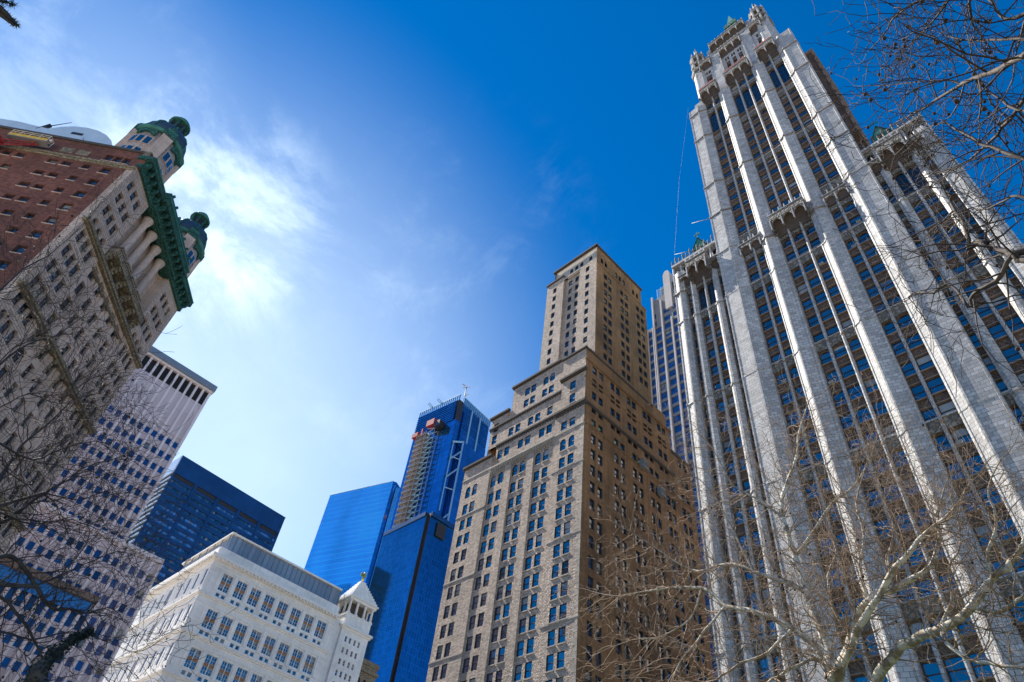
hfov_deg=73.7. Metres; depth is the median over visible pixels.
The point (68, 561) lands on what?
window
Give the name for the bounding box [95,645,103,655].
window
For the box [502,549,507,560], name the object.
window
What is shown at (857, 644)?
window
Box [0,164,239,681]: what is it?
plane tree
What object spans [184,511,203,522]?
ribbon window
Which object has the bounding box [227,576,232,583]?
window
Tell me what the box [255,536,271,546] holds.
ribbon window
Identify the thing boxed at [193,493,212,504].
ribbon window
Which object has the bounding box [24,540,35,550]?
window
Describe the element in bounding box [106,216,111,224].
window
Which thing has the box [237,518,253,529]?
ribbon window
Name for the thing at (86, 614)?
window
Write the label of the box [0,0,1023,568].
sky
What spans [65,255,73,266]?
window
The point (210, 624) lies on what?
window
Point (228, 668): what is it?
window
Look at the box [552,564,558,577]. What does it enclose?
window
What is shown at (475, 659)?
window
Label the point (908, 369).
window
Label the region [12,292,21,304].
window
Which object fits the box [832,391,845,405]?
window
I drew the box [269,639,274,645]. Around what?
window
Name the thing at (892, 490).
window
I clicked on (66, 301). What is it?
window
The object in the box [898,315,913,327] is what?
window
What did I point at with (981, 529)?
window
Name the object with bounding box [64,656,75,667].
window
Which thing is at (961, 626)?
window
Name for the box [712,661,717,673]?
window
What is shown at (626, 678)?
window
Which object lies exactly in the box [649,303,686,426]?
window
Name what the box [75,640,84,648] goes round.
window
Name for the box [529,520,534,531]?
window
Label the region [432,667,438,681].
window
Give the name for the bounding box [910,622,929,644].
window
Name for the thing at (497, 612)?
window
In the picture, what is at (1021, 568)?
window
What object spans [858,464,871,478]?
window
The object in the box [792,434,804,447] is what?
window
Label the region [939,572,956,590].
window
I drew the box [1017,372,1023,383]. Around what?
window
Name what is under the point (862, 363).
window
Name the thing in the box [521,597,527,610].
window
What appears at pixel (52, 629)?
window
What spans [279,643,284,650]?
window
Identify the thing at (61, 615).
window
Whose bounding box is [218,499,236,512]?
window
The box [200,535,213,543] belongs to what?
ribbon window
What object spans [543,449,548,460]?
window
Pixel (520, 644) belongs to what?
window
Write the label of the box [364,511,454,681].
dark glass hotel slab
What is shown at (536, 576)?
window
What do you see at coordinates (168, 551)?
ribbon window
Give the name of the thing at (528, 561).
window
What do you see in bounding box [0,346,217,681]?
precast office tower
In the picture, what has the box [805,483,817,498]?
window
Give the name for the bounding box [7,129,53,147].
window cleaning cradle
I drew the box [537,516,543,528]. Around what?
window
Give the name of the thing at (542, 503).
window
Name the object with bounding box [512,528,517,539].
window
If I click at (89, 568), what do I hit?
window
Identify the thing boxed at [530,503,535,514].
window
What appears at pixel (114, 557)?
window
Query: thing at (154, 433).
window
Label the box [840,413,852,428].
window
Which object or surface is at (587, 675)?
window
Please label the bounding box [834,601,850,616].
window
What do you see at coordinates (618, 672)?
window
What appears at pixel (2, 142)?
red lattice jib
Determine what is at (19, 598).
window
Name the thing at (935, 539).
window
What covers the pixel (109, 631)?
window
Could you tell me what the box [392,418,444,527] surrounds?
construction hoist
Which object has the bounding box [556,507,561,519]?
window
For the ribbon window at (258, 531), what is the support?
in the dark blue slab tower at (238, 511)
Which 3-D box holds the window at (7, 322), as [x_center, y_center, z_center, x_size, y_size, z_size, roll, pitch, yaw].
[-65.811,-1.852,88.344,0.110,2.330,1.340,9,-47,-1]
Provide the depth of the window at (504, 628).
104.10 m
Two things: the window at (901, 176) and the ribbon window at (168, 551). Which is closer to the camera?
the window at (901, 176)
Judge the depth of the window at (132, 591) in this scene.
147.00 m
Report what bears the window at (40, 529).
in the precast office tower at (186, 393)
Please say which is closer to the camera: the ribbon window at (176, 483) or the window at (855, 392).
the window at (855, 392)
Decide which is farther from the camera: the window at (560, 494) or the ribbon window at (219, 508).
the ribbon window at (219, 508)
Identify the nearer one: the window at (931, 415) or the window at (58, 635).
the window at (931, 415)
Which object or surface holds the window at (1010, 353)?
in the gothic skyscraper
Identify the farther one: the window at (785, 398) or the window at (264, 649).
the window at (264, 649)
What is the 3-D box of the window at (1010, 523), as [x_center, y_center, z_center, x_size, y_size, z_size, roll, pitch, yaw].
[46.745,17.779,64.531,1.670,2.180,0.110,-33,-59,31]
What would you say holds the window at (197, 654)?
in the white classical block at (286, 621)
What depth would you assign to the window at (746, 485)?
88.77 m
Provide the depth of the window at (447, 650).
110.49 m
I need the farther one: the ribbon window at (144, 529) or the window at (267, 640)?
the ribbon window at (144, 529)
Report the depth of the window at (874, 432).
80.31 m
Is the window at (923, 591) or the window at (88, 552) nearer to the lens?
the window at (923, 591)
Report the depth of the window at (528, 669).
96.05 m
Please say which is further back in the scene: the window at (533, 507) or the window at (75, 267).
the window at (533, 507)
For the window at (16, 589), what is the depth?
131.61 m
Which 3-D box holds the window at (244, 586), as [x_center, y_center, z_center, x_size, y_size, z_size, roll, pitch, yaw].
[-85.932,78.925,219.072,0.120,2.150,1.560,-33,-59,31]
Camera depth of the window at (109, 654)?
138.74 m
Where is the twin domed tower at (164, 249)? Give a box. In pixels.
[0,116,209,553]
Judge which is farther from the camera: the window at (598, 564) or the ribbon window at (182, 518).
the ribbon window at (182, 518)
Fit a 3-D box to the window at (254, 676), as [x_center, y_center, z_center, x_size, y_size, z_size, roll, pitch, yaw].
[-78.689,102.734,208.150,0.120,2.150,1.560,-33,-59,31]
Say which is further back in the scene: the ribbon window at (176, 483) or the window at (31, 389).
the ribbon window at (176, 483)
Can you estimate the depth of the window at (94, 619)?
139.21 m
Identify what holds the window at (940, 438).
in the gothic skyscraper
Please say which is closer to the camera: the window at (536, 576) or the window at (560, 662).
the window at (560, 662)
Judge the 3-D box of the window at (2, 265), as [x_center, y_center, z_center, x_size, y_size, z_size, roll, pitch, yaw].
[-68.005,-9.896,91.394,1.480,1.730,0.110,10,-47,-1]
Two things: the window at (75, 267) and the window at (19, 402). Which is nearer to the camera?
the window at (19, 402)
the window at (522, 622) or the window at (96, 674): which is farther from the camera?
the window at (96, 674)
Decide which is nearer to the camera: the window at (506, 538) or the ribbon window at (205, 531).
the window at (506, 538)
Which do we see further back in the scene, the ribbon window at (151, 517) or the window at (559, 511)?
the ribbon window at (151, 517)
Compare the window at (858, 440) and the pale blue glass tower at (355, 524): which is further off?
the pale blue glass tower at (355, 524)
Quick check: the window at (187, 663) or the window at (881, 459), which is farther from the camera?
the window at (187, 663)
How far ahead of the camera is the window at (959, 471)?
71.12 m
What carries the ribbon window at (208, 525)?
in the dark blue slab tower at (238, 511)
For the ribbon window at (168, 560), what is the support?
in the dark blue slab tower at (238, 511)
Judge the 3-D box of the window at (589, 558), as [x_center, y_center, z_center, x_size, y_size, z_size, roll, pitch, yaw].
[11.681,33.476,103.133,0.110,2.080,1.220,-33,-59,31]
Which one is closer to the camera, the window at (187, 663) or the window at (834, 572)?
the window at (834, 572)
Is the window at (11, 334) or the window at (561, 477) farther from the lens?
the window at (561, 477)
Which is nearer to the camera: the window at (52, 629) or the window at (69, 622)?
the window at (52, 629)
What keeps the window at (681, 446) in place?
in the slender residential tower at (666, 375)
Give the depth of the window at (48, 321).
97.80 m
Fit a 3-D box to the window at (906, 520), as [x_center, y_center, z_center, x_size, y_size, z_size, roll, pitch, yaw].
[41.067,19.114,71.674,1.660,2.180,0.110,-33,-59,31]
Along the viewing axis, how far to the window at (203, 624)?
205.14 m
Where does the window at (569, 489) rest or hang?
in the stepped office tower at (573, 432)
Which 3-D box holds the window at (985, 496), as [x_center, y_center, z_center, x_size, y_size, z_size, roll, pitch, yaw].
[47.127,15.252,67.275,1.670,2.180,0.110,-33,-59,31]
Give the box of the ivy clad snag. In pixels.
[16,626,95,681]
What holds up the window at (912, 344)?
in the gothic skyscraper
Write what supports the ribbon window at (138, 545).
in the dark blue slab tower at (238, 511)
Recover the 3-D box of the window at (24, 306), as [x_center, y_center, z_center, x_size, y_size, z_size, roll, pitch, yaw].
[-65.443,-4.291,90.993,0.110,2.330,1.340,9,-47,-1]
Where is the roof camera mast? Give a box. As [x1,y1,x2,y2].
[37,122,71,128]
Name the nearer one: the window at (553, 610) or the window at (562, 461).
the window at (553, 610)
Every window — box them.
[0,262,9,268]
[0,320,8,333]
[0,368,6,377]
[1,522,11,536]
[1,634,12,643]
[1,656,11,668]
[4,331,14,343]
[4,384,14,397]
[4,587,17,599]
[4,610,13,620]
[10,660,22,672]
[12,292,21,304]
[12,349,22,362]
[12,591,27,606]
[12,638,24,647]
[13,246,26,252]
[13,399,22,411]
[16,536,26,545]
[17,303,27,315]
[21,365,30,377]
[22,313,31,325]
[22,664,30,675]
[23,641,33,651]
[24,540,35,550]
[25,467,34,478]
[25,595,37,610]
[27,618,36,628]
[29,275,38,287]
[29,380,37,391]
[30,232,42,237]
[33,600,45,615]
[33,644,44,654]
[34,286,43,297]
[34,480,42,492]
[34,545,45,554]
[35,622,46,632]
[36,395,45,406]
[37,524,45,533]
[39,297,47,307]
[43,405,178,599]
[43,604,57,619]
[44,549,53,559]
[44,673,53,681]
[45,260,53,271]
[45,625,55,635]
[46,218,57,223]
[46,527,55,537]
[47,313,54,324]
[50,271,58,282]
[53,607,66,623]
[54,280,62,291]
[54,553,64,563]
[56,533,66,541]
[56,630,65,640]
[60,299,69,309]
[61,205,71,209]
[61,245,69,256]
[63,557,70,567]
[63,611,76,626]
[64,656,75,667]
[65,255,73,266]
[69,266,77,276]
[74,283,82,293]
[74,614,87,630]
[74,660,84,671]
[75,231,83,240]
[75,542,84,550]
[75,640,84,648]
[79,241,87,251]
[82,567,92,576]
[83,251,90,262]
[83,545,93,554]
[84,664,93,675]
[85,642,94,652]
[86,616,97,627]
[91,570,101,580]
[92,549,102,558]
[93,620,105,637]
[93,667,103,678]
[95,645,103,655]
[99,596,109,605]
[100,575,109,584]
[101,625,115,642]
[102,205,108,214]
[104,649,113,659]
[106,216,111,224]
[109,226,114,234]
[109,599,118,608]
[110,578,118,588]
[110,628,124,646]
[111,557,119,566]
[115,193,120,202]
[118,582,127,591]
[118,603,126,613]
[126,607,135,616]
[127,586,135,595]
[136,542,156,554]
[139,536,159,548]
[143,529,163,541]
[146,522,167,534]
[150,516,170,528]
[153,510,174,522]
[157,504,177,516]
[160,555,181,567]
[161,497,181,509]
[162,565,176,573]
[164,492,184,504]
[164,549,184,560]
[167,485,187,498]
[167,542,187,554]
[170,480,190,492]
[171,536,191,548]
[173,473,193,487]
[174,529,194,541]
[178,523,197,535]
[181,517,200,528]
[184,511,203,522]
[184,659,190,667]
[187,505,206,516]
[188,648,195,656]
[190,499,209,510]
[190,661,195,669]
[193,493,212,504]
[194,650,200,658]
[196,487,215,500]
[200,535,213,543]
[200,666,206,673]
[201,620,207,627]
[203,529,220,539]
[204,654,211,662]
[205,668,211,676]
[206,609,212,617]
[207,523,225,535]
[207,622,212,629]
[210,517,228,529]
[210,657,216,665]
[211,612,217,619]
[213,511,230,523]
[215,506,233,517]
[216,672,222,680]
[217,626,223,633]
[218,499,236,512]
[220,661,226,669]
[221,616,227,624]
[221,675,227,681]
[222,574,227,581]
[222,586,228,593]
[222,629,227,636]
[225,663,231,671]
[226,619,232,626]
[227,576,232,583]
[232,633,237,640]
[234,524,251,534]
[235,668,241,676]
[236,581,241,588]
[236,623,241,630]
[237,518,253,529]
[237,636,242,643]
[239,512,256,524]
[241,583,246,590]
[241,625,246,633]
[241,670,246,678]
[247,640,252,647]
[251,630,256,637]
[251,674,256,681]
[252,642,257,649]
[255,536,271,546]
[255,590,260,597]
[255,632,260,639]
[257,530,274,540]
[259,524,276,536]
[261,646,266,653]
[265,636,270,643]
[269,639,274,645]
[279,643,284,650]
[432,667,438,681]
[436,257,706,681]
[440,664,447,678]
[444,643,450,656]
[463,658,469,672]
[466,636,472,650]
[469,616,475,629]
[471,655,478,670]
[472,596,478,609]
[474,633,481,648]
[478,613,483,626]
[480,593,486,606]
[483,573,489,586]
[487,673,492,681]
[489,650,495,664]
[491,627,498,642]
[494,607,500,620]
[496,670,502,681]
[497,587,502,599]
[498,647,504,662]
[499,567,505,579]
[501,624,507,638]
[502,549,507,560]
[503,603,509,617]
[504,531,509,542]
[505,583,511,596]
[508,564,513,576]
[510,545,515,557]
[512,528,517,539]
[515,665,521,680]
[517,641,523,656]
[519,618,525,633]
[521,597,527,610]
[523,576,529,589]
[525,557,531,569]
[525,662,531,677]
[527,538,532,550]
[527,638,533,653]
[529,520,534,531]
[529,615,535,629]
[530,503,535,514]
[531,593,537,607]
[533,573,538,586]
[534,553,540,566]
[535,453,540,464]
[536,534,541,546]
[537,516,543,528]
[539,499,544,510]
[540,483,545,493]
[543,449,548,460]
[546,654,553,671]
[548,630,554,645]
[549,607,555,622]
[551,585,557,599]
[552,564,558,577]
[553,544,559,557]
[555,525,560,537]
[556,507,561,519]
[557,490,562,501]
[557,651,564,667]
[558,473,563,484]
[558,626,565,642]
[559,457,564,467]
[560,439,565,450]
[560,603,566,618]
[561,581,567,595]
[562,560,568,574]
[563,540,569,553]
[564,521,570,534]
[565,503,570,515]
[566,486,571,497]
[567,469,572,480]
[568,453,573,463]
[569,435,573,446]
[586,645,590,661]
[586,671,589,681]
[587,598,591,612]
[587,621,590,636]
[588,556,591,568]
[588,577,591,590]
[589,536,592,548]
[596,583,599,595]
[596,604,599,617]
[596,627,599,641]
[596,651,599,666]
[597,562,600,574]
[616,617,619,630]
[616,640,619,654]
[616,664,620,679]
[624,644,627,658]
[625,669,628,681]
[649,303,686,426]
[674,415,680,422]
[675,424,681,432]
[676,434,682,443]
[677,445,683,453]
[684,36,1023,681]
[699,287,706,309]
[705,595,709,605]
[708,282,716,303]
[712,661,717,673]
[730,485,738,495]
[734,510,743,524]
[738,535,746,549]
[742,480,750,490]
[742,563,752,579]
[743,89,753,107]
[747,505,755,519]
[747,592,756,608]
[752,530,760,545]
[752,624,762,638]
[756,558,765,575]
[758,658,769,678]
[761,588,771,606]
[767,621,776,634]
[774,655,782,675]
[776,373,787,384]
[777,64,790,82]
[780,391,792,404]
[786,412,798,425]
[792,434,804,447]
[797,457,809,468]
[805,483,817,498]
[810,509,825,526]
[814,452,823,462]
[818,537,833,556]
[821,477,831,490]
[825,568,842,587]
[826,370,838,383]
[829,503,839,520]
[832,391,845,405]
[834,345,847,357]
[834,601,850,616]
[835,532,847,550]
[840,363,854,378]
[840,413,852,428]
[845,563,857,582]
[847,384,862,399]
[848,437,860,449]
[851,644,861,658]
[852,675,868,681]
[856,357,869,370]
[856,406,871,422]
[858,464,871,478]
[864,378,878,392]
[864,431,878,443]
[865,489,880,507]
[865,634,878,654]
[872,400,887,415]
[874,457,890,473]
[874,518,891,538]
[881,423,895,435]
[882,483,900,501]
[885,552,903,568]
[887,295,901,305]
[893,451,907,466]
[893,512,912,530]
[896,174,913,195]
[897,586,914,601]
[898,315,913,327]
[902,477,918,494]
[904,546,925,565]
[906,333,923,348]
[907,167,927,188]
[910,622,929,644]
[911,384,926,399]
[913,506,930,526]
[915,354,934,369]
[916,578,937,596]
[921,408,936,421]
[921,661,943,681]
[926,376,945,393]
[927,539,945,557]
[931,617,953,640]
[935,435,950,451]
[938,400,956,414]
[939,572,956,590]
[943,656,969,681]
[945,461,964,479]
[952,428,971,442]
[957,618,975,633]
[959,491,978,511]
[963,454,984,474]
[968,651,993,677]
[973,524,991,545]
[979,484,1002,505]
[987,323,1006,339]
[991,294,1010,309]
[991,560,1009,575]
[993,517,1019,539]
[1002,346,1021,362]
[1004,315,1023,331]
[1010,599,1023,622]
[1014,553,1023,571]
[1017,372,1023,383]
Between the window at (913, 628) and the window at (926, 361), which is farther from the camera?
the window at (926, 361)
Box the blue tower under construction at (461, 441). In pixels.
[389,384,490,529]
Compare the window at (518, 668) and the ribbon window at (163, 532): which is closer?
the window at (518, 668)
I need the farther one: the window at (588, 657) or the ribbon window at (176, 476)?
the ribbon window at (176, 476)
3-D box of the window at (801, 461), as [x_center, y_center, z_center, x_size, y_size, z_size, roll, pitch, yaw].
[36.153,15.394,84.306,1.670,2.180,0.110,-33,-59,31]
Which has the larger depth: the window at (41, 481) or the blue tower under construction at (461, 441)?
the blue tower under construction at (461, 441)
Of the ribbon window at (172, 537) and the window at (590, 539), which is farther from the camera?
the ribbon window at (172, 537)
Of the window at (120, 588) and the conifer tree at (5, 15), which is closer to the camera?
the conifer tree at (5, 15)
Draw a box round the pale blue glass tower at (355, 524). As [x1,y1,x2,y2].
[304,481,399,596]
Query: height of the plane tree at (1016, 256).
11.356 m
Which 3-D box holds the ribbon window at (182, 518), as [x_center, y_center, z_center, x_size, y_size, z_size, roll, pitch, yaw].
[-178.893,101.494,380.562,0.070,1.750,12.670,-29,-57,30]
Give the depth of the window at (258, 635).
215.19 m
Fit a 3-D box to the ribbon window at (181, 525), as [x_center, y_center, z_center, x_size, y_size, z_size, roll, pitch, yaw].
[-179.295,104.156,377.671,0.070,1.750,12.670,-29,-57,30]
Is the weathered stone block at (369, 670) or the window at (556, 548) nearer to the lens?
the window at (556, 548)
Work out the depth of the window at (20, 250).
94.24 m
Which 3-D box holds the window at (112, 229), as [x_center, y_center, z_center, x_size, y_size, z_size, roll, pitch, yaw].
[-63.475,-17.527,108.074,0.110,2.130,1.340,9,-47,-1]
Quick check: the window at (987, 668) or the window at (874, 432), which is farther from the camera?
the window at (874, 432)
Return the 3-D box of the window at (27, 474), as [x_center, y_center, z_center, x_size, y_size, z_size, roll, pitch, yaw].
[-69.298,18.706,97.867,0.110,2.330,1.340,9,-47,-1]
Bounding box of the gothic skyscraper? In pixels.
[671,4,1023,681]
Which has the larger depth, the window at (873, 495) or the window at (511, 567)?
the window at (511, 567)
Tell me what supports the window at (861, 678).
in the gothic skyscraper
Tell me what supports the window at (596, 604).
in the stepped office tower at (573, 432)
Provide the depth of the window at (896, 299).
89.65 m
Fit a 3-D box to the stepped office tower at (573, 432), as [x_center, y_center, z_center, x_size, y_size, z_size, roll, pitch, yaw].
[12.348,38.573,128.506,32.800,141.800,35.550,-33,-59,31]
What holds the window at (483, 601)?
in the stepped office tower at (573, 432)
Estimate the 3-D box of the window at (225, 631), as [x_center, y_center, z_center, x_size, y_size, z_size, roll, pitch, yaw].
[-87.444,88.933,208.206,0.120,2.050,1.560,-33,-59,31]
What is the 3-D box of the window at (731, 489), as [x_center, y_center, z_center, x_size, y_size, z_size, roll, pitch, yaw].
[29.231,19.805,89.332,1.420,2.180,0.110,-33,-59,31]
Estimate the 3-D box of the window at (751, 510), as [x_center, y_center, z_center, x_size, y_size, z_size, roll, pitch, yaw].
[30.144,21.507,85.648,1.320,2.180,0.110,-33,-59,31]
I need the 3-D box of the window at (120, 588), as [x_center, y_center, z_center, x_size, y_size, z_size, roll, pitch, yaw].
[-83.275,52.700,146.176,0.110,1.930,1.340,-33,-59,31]
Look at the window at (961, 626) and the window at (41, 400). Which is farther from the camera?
the window at (41, 400)
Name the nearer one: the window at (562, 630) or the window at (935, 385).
the window at (935, 385)
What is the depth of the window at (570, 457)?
117.66 m
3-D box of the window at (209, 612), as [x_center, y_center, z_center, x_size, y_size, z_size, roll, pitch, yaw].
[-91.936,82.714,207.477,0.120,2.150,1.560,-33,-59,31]
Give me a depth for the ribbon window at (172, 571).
360.91 m
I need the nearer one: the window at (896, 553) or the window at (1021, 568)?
the window at (1021, 568)
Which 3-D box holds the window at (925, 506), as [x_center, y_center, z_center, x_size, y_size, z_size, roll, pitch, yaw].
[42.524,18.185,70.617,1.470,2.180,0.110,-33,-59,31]
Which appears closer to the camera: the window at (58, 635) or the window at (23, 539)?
the window at (58, 635)
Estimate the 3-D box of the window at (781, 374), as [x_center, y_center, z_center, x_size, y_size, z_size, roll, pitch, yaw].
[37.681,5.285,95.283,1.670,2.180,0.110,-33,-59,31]
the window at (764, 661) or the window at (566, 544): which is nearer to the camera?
the window at (764, 661)
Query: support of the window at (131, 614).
in the precast office tower at (186, 393)
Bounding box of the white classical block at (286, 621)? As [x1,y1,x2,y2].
[102,532,378,681]
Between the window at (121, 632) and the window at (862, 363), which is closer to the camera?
the window at (862, 363)
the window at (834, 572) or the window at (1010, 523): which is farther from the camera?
the window at (834, 572)
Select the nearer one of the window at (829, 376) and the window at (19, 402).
the window at (829, 376)
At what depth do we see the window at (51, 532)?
141.32 m
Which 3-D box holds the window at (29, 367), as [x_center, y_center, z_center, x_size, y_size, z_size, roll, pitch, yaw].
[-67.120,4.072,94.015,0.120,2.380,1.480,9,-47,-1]
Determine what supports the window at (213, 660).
in the white classical block at (286, 621)
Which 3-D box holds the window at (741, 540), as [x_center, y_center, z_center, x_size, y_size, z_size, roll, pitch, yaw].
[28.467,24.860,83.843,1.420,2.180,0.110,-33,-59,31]
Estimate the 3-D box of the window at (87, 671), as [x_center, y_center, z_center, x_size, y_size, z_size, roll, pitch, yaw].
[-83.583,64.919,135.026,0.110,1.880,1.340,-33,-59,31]
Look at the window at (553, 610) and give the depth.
98.69 m
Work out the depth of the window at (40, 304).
95.19 m
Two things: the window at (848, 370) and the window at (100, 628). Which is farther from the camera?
the window at (100, 628)
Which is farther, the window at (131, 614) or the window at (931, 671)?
the window at (131, 614)
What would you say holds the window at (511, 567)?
in the stepped office tower at (573, 432)
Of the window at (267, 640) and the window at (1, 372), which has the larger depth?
the window at (267, 640)
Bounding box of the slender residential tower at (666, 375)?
[647,270,718,680]
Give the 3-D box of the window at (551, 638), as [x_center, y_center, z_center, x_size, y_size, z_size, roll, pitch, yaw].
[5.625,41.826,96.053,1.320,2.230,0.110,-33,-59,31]
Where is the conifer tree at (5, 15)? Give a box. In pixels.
[0,0,21,28]
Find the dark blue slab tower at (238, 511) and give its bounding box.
[126,455,285,587]
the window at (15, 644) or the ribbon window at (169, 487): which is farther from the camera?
the ribbon window at (169, 487)
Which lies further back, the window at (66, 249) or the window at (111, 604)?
the window at (111, 604)
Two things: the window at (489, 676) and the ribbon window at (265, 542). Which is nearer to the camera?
the window at (489, 676)
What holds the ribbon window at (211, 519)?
in the dark blue slab tower at (238, 511)
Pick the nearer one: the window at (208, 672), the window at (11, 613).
the window at (11, 613)
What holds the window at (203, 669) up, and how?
in the white classical block at (286, 621)
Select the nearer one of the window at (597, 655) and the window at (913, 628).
the window at (913, 628)
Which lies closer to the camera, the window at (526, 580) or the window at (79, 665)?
the window at (526, 580)
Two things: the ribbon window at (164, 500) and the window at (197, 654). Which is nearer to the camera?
the window at (197, 654)
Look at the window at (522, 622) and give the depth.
102.07 m
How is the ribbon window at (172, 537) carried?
in the dark blue slab tower at (238, 511)
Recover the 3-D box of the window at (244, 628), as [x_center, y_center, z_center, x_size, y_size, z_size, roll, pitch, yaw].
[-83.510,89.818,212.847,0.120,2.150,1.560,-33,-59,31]
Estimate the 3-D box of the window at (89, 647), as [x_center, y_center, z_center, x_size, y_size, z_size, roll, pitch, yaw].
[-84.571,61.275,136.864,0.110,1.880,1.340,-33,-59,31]
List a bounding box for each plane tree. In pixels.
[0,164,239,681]
[540,335,1023,681]
[785,0,1023,393]
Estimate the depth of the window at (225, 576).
216.12 m
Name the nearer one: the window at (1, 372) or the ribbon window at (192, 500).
the window at (1, 372)
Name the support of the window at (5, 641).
in the precast office tower at (186, 393)
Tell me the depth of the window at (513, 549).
114.01 m
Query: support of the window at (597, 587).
in the stepped office tower at (573, 432)
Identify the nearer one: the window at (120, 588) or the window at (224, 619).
the window at (120, 588)
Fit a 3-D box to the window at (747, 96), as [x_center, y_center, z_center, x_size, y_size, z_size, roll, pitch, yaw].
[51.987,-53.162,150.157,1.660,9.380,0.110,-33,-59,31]
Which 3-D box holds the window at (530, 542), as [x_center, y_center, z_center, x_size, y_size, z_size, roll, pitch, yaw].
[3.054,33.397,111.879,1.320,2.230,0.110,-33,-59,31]
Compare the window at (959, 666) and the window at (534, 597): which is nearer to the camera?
the window at (959, 666)
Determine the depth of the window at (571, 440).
120.46 m
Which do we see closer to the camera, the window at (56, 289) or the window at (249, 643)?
the window at (56, 289)
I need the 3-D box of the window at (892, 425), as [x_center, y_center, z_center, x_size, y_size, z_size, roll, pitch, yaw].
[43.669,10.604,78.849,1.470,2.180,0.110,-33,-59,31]
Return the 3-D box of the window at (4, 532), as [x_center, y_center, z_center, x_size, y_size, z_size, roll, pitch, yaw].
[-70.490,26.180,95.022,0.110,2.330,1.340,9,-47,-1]
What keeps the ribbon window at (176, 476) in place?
in the dark blue slab tower at (238, 511)
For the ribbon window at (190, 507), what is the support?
in the dark blue slab tower at (238, 511)
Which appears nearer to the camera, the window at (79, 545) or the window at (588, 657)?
the window at (588, 657)
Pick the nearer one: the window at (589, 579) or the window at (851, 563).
the window at (851, 563)
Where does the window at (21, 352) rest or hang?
in the twin domed tower at (164, 249)
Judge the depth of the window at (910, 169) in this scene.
100.32 m
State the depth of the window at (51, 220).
99.55 m
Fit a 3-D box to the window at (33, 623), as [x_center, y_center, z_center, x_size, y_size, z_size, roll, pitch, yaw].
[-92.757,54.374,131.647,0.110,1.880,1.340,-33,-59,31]
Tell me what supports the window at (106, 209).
in the twin domed tower at (164, 249)
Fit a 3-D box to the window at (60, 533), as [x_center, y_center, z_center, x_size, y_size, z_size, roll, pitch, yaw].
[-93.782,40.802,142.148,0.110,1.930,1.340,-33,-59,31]
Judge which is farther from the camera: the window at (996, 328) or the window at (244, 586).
the window at (244, 586)
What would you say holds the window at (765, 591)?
in the gothic skyscraper
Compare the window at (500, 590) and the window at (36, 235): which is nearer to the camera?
the window at (36, 235)
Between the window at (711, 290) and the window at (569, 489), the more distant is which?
the window at (711, 290)
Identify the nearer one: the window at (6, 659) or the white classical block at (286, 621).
the window at (6, 659)
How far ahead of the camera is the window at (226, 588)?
214.41 m
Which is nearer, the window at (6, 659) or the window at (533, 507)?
the window at (533, 507)
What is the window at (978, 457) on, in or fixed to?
in the gothic skyscraper
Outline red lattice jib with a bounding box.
[0,135,38,145]
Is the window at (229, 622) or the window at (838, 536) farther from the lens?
the window at (229, 622)
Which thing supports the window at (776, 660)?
in the gothic skyscraper
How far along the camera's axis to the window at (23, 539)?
136.82 m
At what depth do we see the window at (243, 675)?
206.65 m
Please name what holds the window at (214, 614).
in the white classical block at (286, 621)
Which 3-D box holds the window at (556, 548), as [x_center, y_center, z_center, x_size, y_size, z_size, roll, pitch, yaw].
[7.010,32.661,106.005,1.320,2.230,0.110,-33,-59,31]
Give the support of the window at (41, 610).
in the precast office tower at (186, 393)
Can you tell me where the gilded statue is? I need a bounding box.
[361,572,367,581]
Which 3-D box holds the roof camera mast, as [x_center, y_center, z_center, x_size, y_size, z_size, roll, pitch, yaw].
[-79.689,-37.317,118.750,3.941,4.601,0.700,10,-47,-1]
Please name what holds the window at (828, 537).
in the gothic skyscraper
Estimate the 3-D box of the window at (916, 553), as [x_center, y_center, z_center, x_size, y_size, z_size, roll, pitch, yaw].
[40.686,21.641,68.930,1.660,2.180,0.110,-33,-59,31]
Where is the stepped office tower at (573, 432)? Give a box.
[426,243,713,681]
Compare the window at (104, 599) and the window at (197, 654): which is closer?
the window at (104, 599)
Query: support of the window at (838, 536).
in the gothic skyscraper
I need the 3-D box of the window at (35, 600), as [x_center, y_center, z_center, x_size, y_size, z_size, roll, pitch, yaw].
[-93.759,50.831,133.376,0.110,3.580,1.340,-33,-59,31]
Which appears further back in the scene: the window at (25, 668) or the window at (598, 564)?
the window at (25, 668)
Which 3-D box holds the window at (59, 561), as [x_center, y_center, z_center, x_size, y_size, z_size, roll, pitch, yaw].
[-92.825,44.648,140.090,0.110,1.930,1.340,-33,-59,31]
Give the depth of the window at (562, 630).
95.19 m
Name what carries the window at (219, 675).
in the white classical block at (286, 621)
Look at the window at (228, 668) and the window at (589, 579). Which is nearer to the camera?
the window at (589, 579)
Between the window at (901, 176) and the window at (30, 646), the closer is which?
the window at (901, 176)
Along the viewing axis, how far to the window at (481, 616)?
109.48 m
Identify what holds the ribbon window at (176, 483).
in the dark blue slab tower at (238, 511)
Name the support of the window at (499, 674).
in the stepped office tower at (573, 432)
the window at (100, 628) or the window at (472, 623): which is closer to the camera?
the window at (472, 623)
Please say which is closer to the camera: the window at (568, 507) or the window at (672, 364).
the window at (568, 507)
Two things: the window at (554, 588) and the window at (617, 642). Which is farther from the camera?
the window at (554, 588)
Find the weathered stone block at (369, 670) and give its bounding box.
[358,658,379,681]

